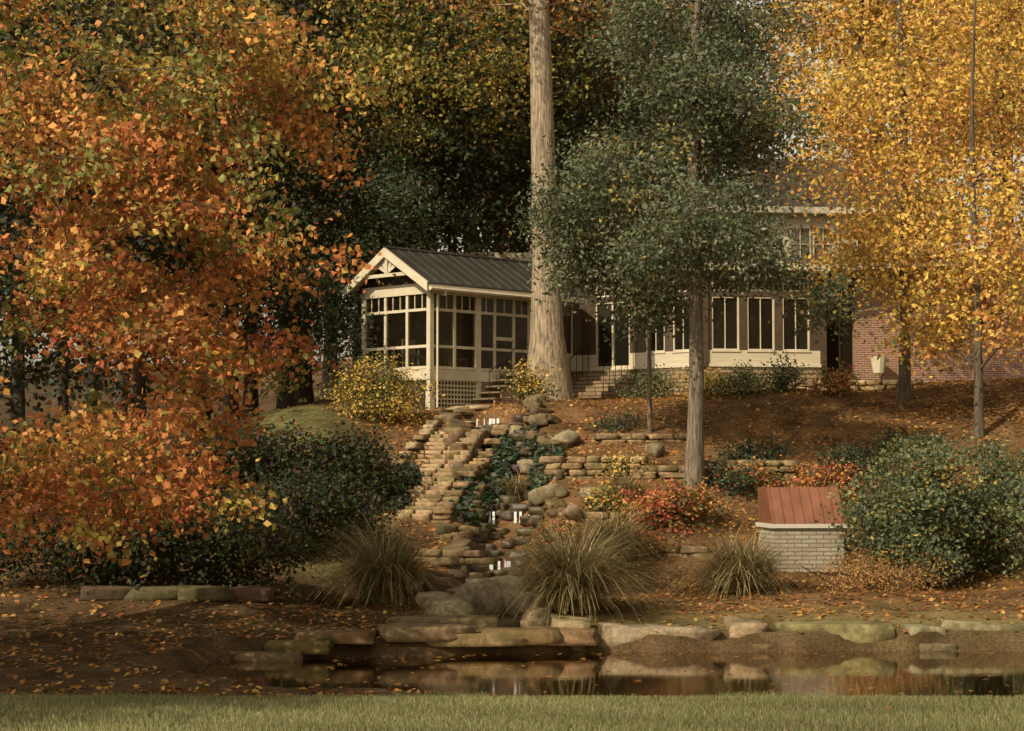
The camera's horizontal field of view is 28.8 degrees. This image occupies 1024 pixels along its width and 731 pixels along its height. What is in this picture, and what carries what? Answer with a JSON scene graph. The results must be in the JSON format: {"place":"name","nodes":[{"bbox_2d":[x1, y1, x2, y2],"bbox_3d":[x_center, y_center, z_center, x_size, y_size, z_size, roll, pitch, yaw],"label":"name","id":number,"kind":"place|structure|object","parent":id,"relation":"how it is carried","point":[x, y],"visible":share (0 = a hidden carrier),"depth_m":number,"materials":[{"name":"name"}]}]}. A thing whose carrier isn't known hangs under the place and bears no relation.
{"place":"outdoors","nodes":[
{"label":"outdoors","id":0,"kind":"place"},
{"bbox_2d":[0,358,1023,730],"bbox_3d":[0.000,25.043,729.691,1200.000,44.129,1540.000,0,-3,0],"label":"ground","id":1,"kind":"structure","parent":0,"point":[190,658],"depth_m":38.99,"materials":[{"name":"brown soil"}]},
{"bbox_2d":[0,406,86,503],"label":"shade shrub","id":2,"kind":"object","parent":1,"relation":"on","point":[52,421],"visible":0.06,"depth_m":49.74,"materials":[{"name":"orange plant"}]},
{"bbox_2d":[0,0,117,350],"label":"tree","id":3,"kind":"object","parent":1,"relation":"on","point":[9,248],"visible":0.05,"depth_m":60.12,"materials":[{"name":"orange plant"}]},
{"bbox_2d":[0,2,127,414],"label":"tree","id":4,"kind":"object","parent":1,"relation":"on","point":[120,378],"depth_m":99.76,"materials":[{"name":"brown plant"}]},
{"bbox_2d":[0,466,180,598],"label":"shade shrub","id":5,"kind":"object","parent":1,"relation":"on","point":[66,563],"visible":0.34,"depth_m":37.86,"materials":[{"name":"green plant"}]},
{"bbox_2d":[0,0,211,444],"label":"tree","id":6,"kind":"object","parent":1,"relation":"on","point":[86,388],"visible":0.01,"depth_m":79.86,"materials":[{"name":"brown plant"}]},
{"bbox_2d":[0,0,215,443],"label":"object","id":7,"kind":"object","parent":1,"relation":"on","point":[17,384],"visible":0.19,"depth_m":51.77,"materials":[{"name":"orange plant"}]},
{"bbox_2d":[0,0,245,451],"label":"tree","id":8,"kind":"object","parent":1,"relation":"on","point":[55,401],"depth_m":69.85,"materials":[{"name":"brown plant"}]},
{"bbox_2d":[19,427,231,511],"bbox_3d":[-8.830,2.716,46.492,5.335,2.830,4.792,0,-3,0],"label":"shade shrub","id":9,"kind":"object","parent":1,"relation":"on","point":[187,455],"visible":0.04,"depth_m":45.97,"materials":[{"name":"orange plant"}]},
{"bbox_2d":[0,0,331,451],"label":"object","id":10,"kind":"object","parent":1,"relation":"on","point":[139,379],"visible":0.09,"depth_m":57.93,"materials":[{"name":"orange plant"}]},
{"bbox_2d":[36,1,360,423],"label":"tree","id":11,"kind":"object","parent":1,"relation":"on","point":[227,402],"depth_m":75.78,"materials":[{"name":"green plant"}]},
{"bbox_2d":[19,0,382,439],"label":"tree","id":12,"kind":"object","parent":1,"relation":"on","point":[157,28],"visible":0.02,"depth_m":65.41,"materials":[{"name":"orange plant"}]},
{"bbox_2d":[69,477,343,604],"bbox_3d":[-5.902,3.581,38.438,5.288,2.885,4.000,0,-3,0],"label":"shade shrub","id":13,"kind":"object","parent":1,"relation":"on","point":[198,552],"visible":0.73,"depth_m":37.99,"materials":[{"name":"green plant"}]},
{"bbox_2d":[0,0,436,579],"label":"sycamore tree","id":14,"kind":"object","parent":1,"relation":"on","point":[114,160],"visible":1,"depth_m":32.28,"materials":[{"name":"orange plant"}]},
{"bbox_2d":[58,0,433,420],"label":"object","id":15,"kind":"object","parent":1,"relation":"on","point":[339,115],"visible":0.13,"depth_m":61.60,"materials":[{"name":"green plant"}]},
{"bbox_2d":[0,560,498,696],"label":"fallen leaves","id":16,"kind":"object","parent":1,"relation":"on","point":[119,616],"visible":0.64,"depth_m":33.94,"materials":[{"name":"orange plant"}]},
{"bbox_2d":[171,407,351,506],"bbox_3d":[-5.966,2.256,47.231,4.412,2.606,4.064,-1,-3,25],"label":"shade shrub","id":17,"kind":"object","parent":1,"relation":"on","point":[264,451],"visible":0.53,"depth_m":46.66,"materials":[{"name":"green plant"}]},
{"bbox_2d":[101,0,518,332],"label":"tree","id":18,"kind":"object","parent":1,"relation":"on","point":[434,1],"visible":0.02,"depth_m":68.74,"materials":[{"name":"green plant"}]},
{"bbox_2d":[241,461,410,563],"bbox_3d":[-4.363,3.522,43.745,3.961,2.856,3.656,1,-3,-19],"label":"shade shrub","id":19,"kind":"object","parent":1,"relation":"on","point":[324,498],"visible":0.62,"depth_m":43.41,"materials":[{"name":"green plant"}]},
{"bbox_2d":[163,0,494,409],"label":"dark green tree","id":20,"kind":"object","parent":1,"relation":"on","point":[285,399],"visible":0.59,"depth_m":60.72,"materials":[{"name":"green plant"}]},
{"bbox_2d":[272,420,424,500],"bbox_3d":[-3.995,2.462,47.523,3.771,2.615,2.984,0,-3,0],"label":"shade shrub","id":21,"kind":"object","parent":1,"relation":"on","point":[369,469],"visible":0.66,"depth_m":47.09,"materials":[{"name":"green plant"}]},
{"bbox_2d":[292,459,421,515],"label":"shrub","id":22,"kind":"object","parent":1,"relation":"on","point":[396,495],"depth_m":47.97,"materials":[{"name":"green plant"}]},
{"bbox_2d":[172,46,551,392],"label":"tree","id":23,"kind":"object","parent":1,"relation":"on","point":[325,379],"depth_m":94.82,"materials":[{"name":"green plant"}]},
{"bbox_2d":[5,694,743,719],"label":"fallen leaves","id":24,"kind":"object","parent":1,"relation":"on","point":[294,700],"depth_m":23.48,"materials":[{"name":"orange plant"}]},
{"bbox_2d":[308,345,445,425],"bbox_3d":[-3.637,0.697,53.463,3.280,2.581,3.217,1,-3,-22],"label":"yellow shrub","id":25,"kind":"object","parent":1,"relation":"on","point":[388,391],"visible":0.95,"depth_m":53.02,"materials":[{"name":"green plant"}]},
{"bbox_2d":[156,0,601,405],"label":"olive tree","id":26,"kind":"object","parent":1,"relation":"on","point":[306,392],"visible":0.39,"depth_m":63.77,"materials":[{"name":"green plant"}]},
{"bbox_2d":[286,504,498,615],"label":"ornamental grass","id":27,"kind":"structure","parent":1,"relation":"on","point":[384,578],"depth_m":38.93,"materials":[{"name":"green plant"}]},
{"bbox_2d":[311,149,488,382],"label":"tree","id":28,"kind":"object","parent":1,"relation":"on","point":[360,340],"depth_m":87.87,"materials":[{"name":"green plant"}]},
{"bbox_2d":[257,0,575,367],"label":"tree","id":29,"kind":"object","parent":1,"relation":"on","point":[494,156],"visible":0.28,"depth_m":65.19,"materials":[{"name":"green plant"}]},
{"bbox_2d":[281,0,578,251],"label":"tree","id":30,"kind":"object","parent":1,"relation":"on","point":[496,223],"visible":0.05,"depth_m":71.25,"materials":[{"name":"green plant"}]},
{"bbox_2d":[382,405,491,520],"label":"stone stairs","id":31,"kind":"structure","parent":1,"relation":"on","point":[426,499],"depth_m":49.34,"materials":[{"name":"beige stone"}]},
{"bbox_2d":[298,0,618,268],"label":"tree","id":32,"kind":"object","parent":1,"relation":"on","point":[466,194],"visible":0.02,"depth_m":73.18,"materials":[{"name":"green plant"}]},
{"bbox_2d":[342,246,586,409],"bbox_3d":[-1.152,-0.939,59.978,4.330,4.880,6.680,-3,-4,45],"label":"screened porch","id":33,"kind":"object","parent":1,"relation":"on","point":[489,297],"visible":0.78,"depth_m":58.54,"materials":[{"name":"beige paint"}]},
{"bbox_2d":[335,10,622,322],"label":"tree","id":34,"kind":"object","parent":1,"relation":"on","point":[463,233],"depth_m":77.49,"materials":[{"name":"green plant"}]},
{"bbox_2d":[449,424,524,526],"bbox_3d":[-0.591,2.684,49.159,1.032,2.607,5.936,-1,-3,14],"label":"ivy","id":35,"kind":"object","parent":1,"relation":"on","point":[505,450],"depth_m":48.90,"materials":[{"name":"green plant"}]},
{"bbox_2d":[329,0,653,349],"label":"tree","id":36,"kind":"object","parent":1,"relation":"on","point":[471,176],"visible":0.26,"depth_m":68.30,"materials":[{"name":"green plant"}]},
{"bbox_2d":[464,414,546,627],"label":"stream bed stones","id":37,"kind":"object","parent":1,"relation":"on","point":[513,503],"visible":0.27,"depth_m":46.70,"materials":[{"name":"grey stone"}]},
{"bbox_2d":[0,690,1023,730],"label":"lawn grass","id":38,"kind":"structure","parent":1,"relation":"on","point":[808,712],"depth_m":21.90,"materials":[{"name":"green plant"}]},
{"bbox_2d":[15,700,948,730],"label":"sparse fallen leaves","id":39,"kind":"object","parent":38,"relation":"on","point":[484,712],"visible":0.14,"depth_m":21.87,"materials":[{"name":"orange plant"}]},
{"bbox_2d":[483,465,540,497],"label":"ornamental grass","id":40,"kind":"object","parent":1,"relation":"on","point":[513,486],"depth_m":48.74,"materials":[{"name":"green plant"}]},
{"bbox_2d":[359,0,673,400],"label":"tree","id":41,"kind":"object","parent":1,"relation":"on","point":[547,343],"visible":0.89,"depth_m":58.00,"materials":[{"name":"brown plant"}]},
{"bbox_2d":[496,357,563,406],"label":"shrub","id":42,"kind":"object","parent":1,"relation":"on","point":[532,387],"visible":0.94,"depth_m":54.23,"materials":[{"name":"yellow plant"}]},
{"bbox_2d":[512,423,563,491],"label":"ivy","id":43,"kind":"object","parent":1,"relation":"on","point":[540,476],"visible":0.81,"depth_m":49.56,"materials":[{"name":"green plant"}]},
{"bbox_2d":[80,413,1023,661],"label":"boulders","id":44,"kind":"object","parent":1,"relation":"on","point":[448,620],"visible":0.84,"depth_m":35.55,"materials":[{"name":"beige stone"}]},
{"bbox_2d":[525,507,589,548],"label":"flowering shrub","id":45,"kind":"object","parent":1,"relation":"on","point":[560,525],"visible":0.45,"depth_m":44.66,"materials":[{"name":"plant"}]},
{"bbox_2d":[463,1,668,250],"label":"tree","id":46,"kind":"object","parent":1,"relation":"on","point":[586,98],"depth_m":83.61,"materials":[{"name":"green plant"}]},
{"bbox_2d":[443,0,689,252],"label":"tree","id":47,"kind":"object","parent":1,"relation":"on","point":[567,110],"depth_m":79.21,"materials":[{"name":"green plant"}]},
{"bbox_2d":[460,497,711,625],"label":"ornamental grass","id":48,"kind":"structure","parent":1,"relation":"on","point":[569,581],"depth_m":37.24,"materials":[{"name":"green plant"}]},
{"bbox_2d":[443,0,737,252],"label":"tree","id":49,"kind":"object","parent":1,"relation":"on","point":[574,77],"visible":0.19,"depth_m":71.81,"materials":[{"name":"green plant"}]},
{"bbox_2d":[579,477,633,514],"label":"flowering shrub","id":50,"kind":"object","parent":1,"relation":"on","point":[608,498],"visible":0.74,"depth_m":46.16,"materials":[{"name":"yellow plant"}]},
{"bbox_2d":[583,406,645,432],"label":"shrub","id":51,"kind":"object","parent":1,"relation":"on","point":[622,426],"visible":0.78,"depth_m":50.92,"materials":[{"name":"green plant"}]},
{"bbox_2d":[546,498,685,571],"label":"ornamental grass","id":52,"kind":"structure","parent":1,"relation":"on","point":[619,530],"depth_m":43.22,"materials":[{"name":"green plant"}]},
{"bbox_2d":[582,448,660,480],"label":"flowering shrub","id":53,"kind":"object","parent":1,"relation":"on","point":[625,463],"visible":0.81,"depth_m":47.80,"materials":[{"name":"yellow plant"}]},
{"bbox_2d":[529,0,724,227],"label":"tree","id":54,"kind":"object","parent":1,"relation":"on","point":[625,123],"visible":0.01,"depth_m":89.66,"materials":[{"name":"green plant"}]},
{"bbox_2d":[599,466,660,499],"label":"shrub","id":55,"kind":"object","parent":1,"relation":"on","point":[628,484],"depth_m":46.51,"materials":[{"name":"green plant"}]},
{"bbox_2d":[603,354,684,398],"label":"foundation shrub","id":56,"kind":"object","parent":1,"relation":"on","point":[655,386],"visible":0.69,"depth_m":59.31,"materials":[{"name":"green plant"}]},
{"bbox_2d":[368,378,923,595],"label":"dry stone walls","id":57,"kind":"structure","parent":1,"relation":"on","point":[557,467],"depth_m":48.15,"materials":[{"name":"beige stone"}]},
{"bbox_2d":[585,182,722,432],"bbox_3d":[3.621,-1.603,51.053,3.422,7.202,3.501,2,-4,-38],"label":"thin sapling","id":58,"kind":"object","parent":1,"relation":"on","point":[649,403],"visible":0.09,"depth_m":51.00,"materials":[{"name":"green plant"}]},
{"bbox_2d":[521,0,788,249],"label":"tree","id":59,"kind":"object","parent":1,"relation":"on","point":[607,85],"visible":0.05,"depth_m":75.67,"materials":[{"name":"green plant"}]},
{"bbox_2d":[620,522,693,565],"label":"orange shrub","id":60,"kind":"object","parent":1,"relation":"on","point":[648,553],"visible":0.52,"depth_m":43.66,"materials":[{"name":"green plant"}]},
{"bbox_2d":[557,0,767,218],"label":"tree","id":61,"kind":"object","parent":1,"relation":"on","point":[678,74],"visible":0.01,"depth_m":100.30,"materials":[{"name":"green plant"}]},
{"bbox_2d":[601,471,738,539],"bbox_3d":[3.590,3.289,45.381,3.150,1.785,2.559,0,-3,0],"label":"shrub","id":62,"kind":"object","parent":1,"relation":"on","point":[667,511],"visible":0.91,"depth_m":44.92,"materials":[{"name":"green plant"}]},
{"bbox_2d":[656,554,718,592],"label":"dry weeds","id":63,"kind":"object","parent":1,"relation":"on","point":[691,584],"visible":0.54,"depth_m":41.27,"materials":[{"name":"brown plant"}]},
{"bbox_2d":[558,0,834,185],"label":"tall green tree","id":64,"kind":"object","parent":1,"relation":"on","point":[806,15],"visible":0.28,"depth_m":67.52,"materials":[{"name":"green plant"}]},
{"bbox_2d":[373,158,1023,397],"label":"house","id":65,"kind":"structure","parent":1,"relation":"on","point":[738,330],"depth_m":61.68,"materials":[{"name":"beige paint"}]},
{"bbox_2d":[667,361,741,400],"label":"foundation shrub","id":66,"kind":"object","parent":1,"relation":"on","point":[707,381],"visible":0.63,"depth_m":54.17,"materials":[{"name":"green plant"}]},
{"bbox_2d":[670,456,779,499],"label":"dark shrub","id":67,"kind":"object","parent":1,"relation":"on","point":[735,481],"visible":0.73,"depth_m":47.08,"materials":[{"name":"green plant"}]},
{"bbox_2d":[651,517,838,602],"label":"ornamental grass","id":68,"kind":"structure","parent":1,"relation":"on","point":[748,570],"depth_m":39.93,"materials":[{"name":"green plant"}]},
{"bbox_2d":[708,359,781,400],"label":"foundation shrub","id":69,"kind":"object","parent":1,"relation":"on","point":[741,384],"visible":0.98,"depth_m":53.88,"materials":[{"name":"green plant"}]},
{"bbox_2d":[705,451,786,496],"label":"shrub","id":70,"kind":"object","parent":1,"relation":"on","point":[764,473],"visible":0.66,"depth_m":47.38,"materials":[{"name":"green plant"}]},
{"bbox_2d":[709,434,798,467],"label":"shrub","id":71,"kind":"object","parent":1,"relation":"on","point":[745,455],"visible":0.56,"depth_m":48.95,"materials":[{"name":"green plant"}]},
{"bbox_2d":[756,345,813,394],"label":"shrub","id":72,"kind":"object","parent":1,"relation":"on","point":[780,383],"visible":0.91,"depth_m":54.20,"materials":[{"name":"green plant"}]},
{"bbox_2d":[755,487,846,571],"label":"well house","id":73,"kind":"structure","parent":1,"relation":"on","point":[796,511],"depth_m":43.03,"materials":[{"name":"brick"}]},
{"bbox_2d":[771,454,881,508],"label":"shrub","id":74,"kind":"object","parent":1,"relation":"on","point":[836,477],"visible":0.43,"depth_m":47.19,"materials":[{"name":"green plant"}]},
{"bbox_2d":[800,358,867,396],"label":"foundation shrub","id":75,"kind":"object","parent":1,"relation":"on","point":[836,385],"visible":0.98,"depth_m":53.82,"materials":[{"name":"brown plant"}]},
{"bbox_2d":[679,0,1023,194],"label":"tree","id":76,"kind":"object","parent":1,"relation":"on","point":[880,9],"visible":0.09,"depth_m":91.28,"materials":[{"name":"yellow plant"}]},
{"bbox_2d":[799,439,903,476],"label":"shrub","id":77,"kind":"object","parent":1,"relation":"on","point":[856,456],"visible":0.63,"depth_m":48.05,"materials":[{"name":"green plant"}]},
{"bbox_2d":[777,542,960,594],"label":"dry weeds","id":78,"kind":"object","parent":1,"relation":"on","point":[859,572],"visible":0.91,"depth_m":40.47,"materials":[{"name":"brown plant"}]},
{"bbox_2d":[732,0,1023,245],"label":"tree","id":79,"kind":"object","parent":1,"relation":"on","point":[857,47],"visible":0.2,"depth_m":78.43,"materials":[{"name":"yellow plant"}]},
{"bbox_2d":[753,0,1023,400],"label":"yellow maple tree","id":80,"kind":"object","parent":1,"relation":"on","point":[904,190],"visible":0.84,"depth_m":53.94,"materials":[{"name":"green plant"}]},
{"bbox_2d":[757,0,1023,188],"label":"tree","id":81,"kind":"object","parent":1,"relation":"on","point":[897,73],"visible":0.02,"depth_m":100.43,"materials":[{"name":"yellow plant"}]},
{"bbox_2d":[779,0,1023,246],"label":"tree","id":82,"kind":"object","parent":1,"relation":"on","point":[861,33],"visible":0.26,"depth_m":72.71,"materials":[{"name":"yellow plant"}]},
{"bbox_2d":[870,423,953,461],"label":"shrub","id":83,"kind":"object","parent":1,"relation":"on","point":[890,439],"visible":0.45,"depth_m":48.96,"materials":[{"name":"green plant"}]},
{"bbox_2d":[814,412,1023,589],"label":"bush","id":84,"kind":"object","parent":1,"relation":"on","point":[935,518],"visible":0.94,"depth_m":41.94,"materials":[{"name":"green plant"}]},
{"bbox_2d":[820,0,1023,241],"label":"tree","id":85,"kind":"object","parent":1,"relation":"on","point":[1010,187],"visible":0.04,"depth_m":96.36,"materials":[{"name":"yellow plant"}]},
{"bbox_2d":[836,0,1023,437],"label":"yellow maple tree","id":86,"kind":"object","parent":1,"relation":"on","point":[977,318],"visible":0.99,"depth_m":50.55,"materials":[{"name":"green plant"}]},
{"bbox_2d":[891,0,1023,168],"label":"tree","id":87,"kind":"object","parent":1,"relation":"on","point":[1013,13],"visible":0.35,"depth_m":63.43,"materials":[{"name":"yellow plant"}]},
{"bbox_2d":[953,432,1023,525],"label":"green shrub","id":88,"kind":"object","parent":1,"relation":"on","point":[991,465],"visible":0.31,"depth_m":46.16,"materials":[{"name":"green plant"}]},
{"bbox_2d":[0,377,1023,696],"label":"fallen leaves","id":89,"kind":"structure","parent":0,"point":[810,455],"depth_m":45.99,"materials":[{"name":"orange plant"}]},
{"bbox_2d":[475,419,529,569],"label":"waterfall sheets","id":90,"kind":"object","parent":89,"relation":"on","point":[493,514],"visible":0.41,"depth_m":47.62,"materials":[{"name":"grey liquid"}]},
{"bbox_2d":[493,0,900,489],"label":"green tree","id":91,"kind":"object","parent":89,"relation":"on","point":[694,235],"visible":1,"depth_m":47.50,"materials":[{"name":"green plant"}]},
{"bbox_2d":[0,0,1023,364],"label":"sky","id":92,"kind":"structure","parent":0,"point":[791,54],"materials":[{"name":"grey"}]},
{"bbox_2d":[193,651,1023,697],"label":"pond water","id":93,"kind":"structure","parent":0,"point":[942,674],"depth_m":31.35,"materials":[{"name":"beige liquid"}]},
{"bbox_2d":[312,650,1023,696],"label":"floating leaves","id":94,"kind":"object","parent":93,"relation":"on","point":[685,671],"visible":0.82,"depth_m":32.24,"materials":[{"name":"orange plant"}]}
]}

